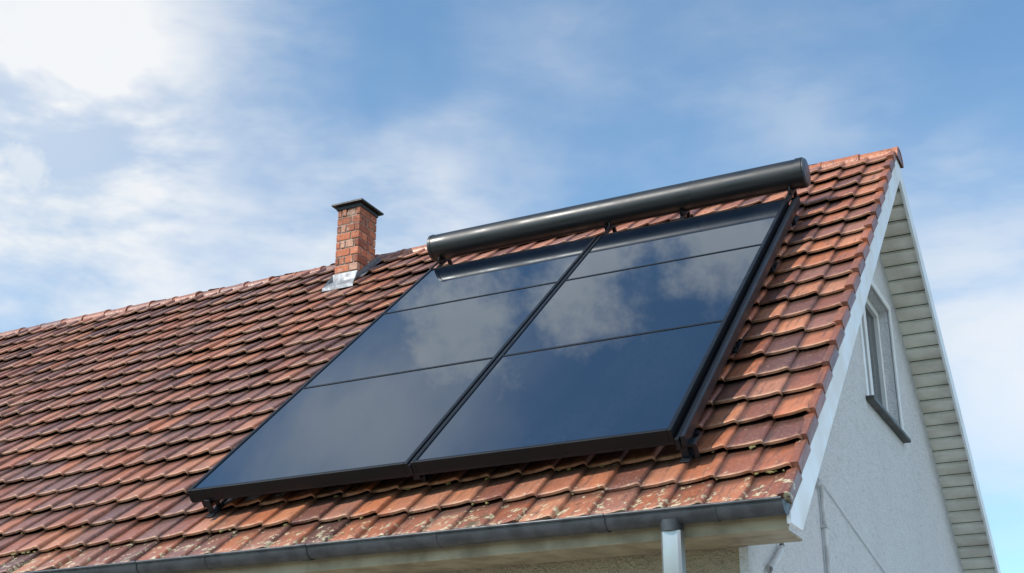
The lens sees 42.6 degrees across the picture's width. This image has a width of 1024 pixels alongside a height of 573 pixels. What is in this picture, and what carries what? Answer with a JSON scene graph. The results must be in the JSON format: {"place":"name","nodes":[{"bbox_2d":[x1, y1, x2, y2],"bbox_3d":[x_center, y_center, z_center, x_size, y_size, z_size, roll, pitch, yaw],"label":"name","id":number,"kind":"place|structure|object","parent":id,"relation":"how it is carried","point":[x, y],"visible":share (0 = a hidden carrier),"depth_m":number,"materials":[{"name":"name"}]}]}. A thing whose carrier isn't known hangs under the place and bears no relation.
{"place":"outdoors","nodes":[
{"label":"outdoors","id":0,"kind":"place"},
{"bbox_2d":[0,0,1023,572],"label":"sky","id":1,"kind":"structure","parent":0,"point":[150,150],"materials":[{"name":"blue"}]},
{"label":"paved yard","id":2,"kind":"structure","parent":0,"visible":0},
{"bbox_2d":[432,546,739,572],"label":"long walls","id":3,"kind":"structure","parent":2,"relation":"on","point":[720,560],"depth_m":7.57,"materials":[{"name":"beige paint"}]},
{"bbox_2d":[661,530,685,572],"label":"downpipe","id":4,"kind":"object","parent":2,"relation":"on","point":[673,550],"visible":0.76,"depth_m":7.00,"materials":[{"name":"metal"}]},
{"bbox_2d":[748,252,963,572],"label":"gable walls","id":5,"kind":"structure","parent":2,"relation":"on","point":[878,477],"depth_m":10.99,"materials":[{"name":"white paint"}]},
{"bbox_2d":[0,159,990,569],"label":"roof deck","id":6,"kind":"structure","parent":5,"relation":"on","point":[342,347],"depth_m":12.41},
{"bbox_2d":[336,212,375,288],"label":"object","id":7,"kind":"object","parent":6,"relation":"on","point":[354,243],"visible":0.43,"depth_m":14.46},
{"bbox_2d":[337,202,377,217],"bbox_3d":[-1.734,-0.828,14.740,0.319,0.044,0.368,-11,-24,25],"label":"chimney cap collar","id":8,"kind":"object","parent":7,"relation":"on","point":[362,205],"visible":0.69,"depth_m":14.61,"materials":[{"name":"grey metal"}]},
{"bbox_2d":[332,198,383,215],"bbox_3d":[-1.734,-0.895,14.767,0.405,0.100,0.454,-11,-24,25],"label":"chimney cap","id":9,"kind":"object","parent":8,"relation":"on","point":[368,205],"visible":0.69,"depth_m":14.61,"materials":[{"name":"grey metal"}]},
{"bbox_2d":[335,206,376,287],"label":"chimney bricks","id":10,"kind":"object","parent":6,"relation":"on","point":[358,241],"visible":0.61,"depth_m":14.48,"materials":[{"name":"brick"}]},
{"bbox_2d":[36,163,817,325],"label":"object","id":11,"kind":"object","parent":6,"relation":"on","point":[305,270],"depth_m":15.56,"materials":[{"name":"tile"}]},
{"bbox_2d":[0,151,896,572],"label":"roof tiles front","id":12,"kind":"object","parent":6,"relation":"attached to","point":[632,479],"visible":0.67,"depth_m":10.08,"materials":[{"name":"tile"}]},
{"bbox_2d":[322,270,356,291],"bbox_3d":[-1.848,-0.063,14.197,0.395,0.237,0.130,-11,-24,25],"label":"chimney apron flashing","id":13,"kind":"object","parent":12,"relation":"on","point":[342,280],"visible":1,"depth_m":14.23,"materials":[{"name":"silver metal"}]},
{"bbox_2d":[357,256,381,276],"bbox_3d":[-1.727,-0.197,14.506,0.451,0.416,0.400,-11,-24,25],"label":"chimney side flashing","id":14,"kind":"object","parent":12,"relation":"on","point":[368,266],"visible":0.69,"depth_m":14.42,"materials":[{"name":"grey metal"}]},
{"bbox_2d":[7,445,784,555],"bbox_3d":[-2.490,1.748,9.051,8.929,0.034,0.689,-11,18,25],"label":"eave moss","id":15,"kind":"object","parent":12,"relation":"on","point":[750,447],"visible":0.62,"depth_m":8.39,"materials":[{"name":"green plant"}]},
{"bbox_2d":[187,157,810,517],"bbox_3d":[0.181,0.279,10.398,3.809,3.494,3.649,-11,-24,25],"label":"solar water heater","id":16,"kind":"object","parent":12,"relation":"on","point":[614,341],"visible":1,"depth_m":9.70,"materials":[{"name":"black glass"}]},
{"bbox_2d":[0,146,903,338],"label":"ridge tiles","id":17,"kind":"object","parent":6,"relation":"on","point":[848,159],"visible":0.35,"depth_m":15.60,"materials":[{"name":"tile"}]},
{"bbox_2d":[175,515,788,572],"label":"eave front fascia","id":18,"kind":"structure","parent":6,"relation":"attached to","point":[726,527],"depth_m":7.54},
{"bbox_2d":[20,496,789,572],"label":"gutter front","id":19,"kind":"object","parent":18,"relation":"attached to","point":[696,513],"visible":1,"depth_m":7.59,"materials":[{"name":"metal"}]},
{"bbox_2d":[660,518,683,530],"bbox_3d":[0.863,1.291,7.084,0.124,0.070,0.129,-11,-24,25],"label":"downpipe outlet","id":20,"kind":"object","parent":19,"relation":"attached to","point":[670,524],"visible":0.84,"depth_m":7.03,"materials":[{"name":"grey metal"}]},
{"bbox_2d":[309,530,802,572],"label":"eave front soffit","id":21,"kind":"structure","parent":6,"relation":"attached to","point":[760,538],"depth_m":7.58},
{"bbox_2d":[786,157,1000,572],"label":"verge board","id":22,"kind":"object","parent":6,"relation":"attached to","point":[798,513],"visible":0.79,"depth_m":9.79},
{"bbox_2d":[880,185,995,572],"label":"verge soffit boards","id":23,"kind":"object","parent":6,"relation":"attached to","point":[958,516],"visible":0.32,"depth_m":13.46,"materials":[{"name":"white wood"}]},
{"bbox_2d":[739,546,751,572],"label":"wall corner","id":24,"kind":"object","parent":5,"relation":"attached to","point":[745,558],"depth_m":7.29,"materials":[{"name":"white paint"}]},
{"bbox_2d":[766,543,784,572],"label":"wall drain pipe","id":25,"kind":"object","parent":5,"relation":"attached to","point":[773,563],"depth_m":7.65,"materials":[{"name":"grey metal"}]},
{"bbox_2d":[815,480,830,572],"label":"wall conduit","id":26,"kind":"object","parent":5,"relation":"attached to","point":[819,484],"depth_m":8.89,"materials":[{"name":"grey plastic"}]},
{"bbox_2d":[820,524,828,528],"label":"conduit clips","id":27,"kind":"object","parent":5,"relation":"attached to","point":[822,526],"visible":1,"depth_m":8.88,"materials":[{"name":"grey metal"}]},
{"bbox_2d":[818,478,884,572],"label":"wall cable","id":28,"kind":"object","parent":5,"relation":"attached to","point":[852,526],"depth_m":9.73,"materials":[{"name":"grey plastic"}]},
{"bbox_2d":[862,297,888,412],"bbox_3d":[3.224,0.613,11.991,0.075,1.270,1.400,-11,-24,25],"label":"window frame","id":29,"kind":"object","parent":5,"relation":"attached to","point":[871,309],"visible":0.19,"depth_m":12.44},
{"bbox_2d":[865,307,881,403],"bbox_3d":[3.213,0.615,11.996,0.010,1.130,1.260,-11,-24,25],"label":"window glass","id":30,"kind":"object","parent":29,"relation":"in","point":[873,357],"visible":0.21,"depth_m":12.41,"materials":[{"name":"grey glass"}]},
{"bbox_2d":[859,280,903,430],"bbox_3d":[3.337,0.560,11.951,0.028,1.340,1.540,-11,-24,25],"label":"window casing","id":31,"kind":"object","parent":5,"relation":"attached to","point":[875,289],"depth_m":12.40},
{"bbox_2d":[865,395,910,442],"bbox_3d":[3.308,1.202,11.705,0.190,0.034,1.560,-11,-24,25],"label":"window sill","id":32,"kind":"structure","parent":5,"relation":"attached to","point":[885,416],"depth_m":11.57,"materials":[{"name":"grey metal"}]}
]}

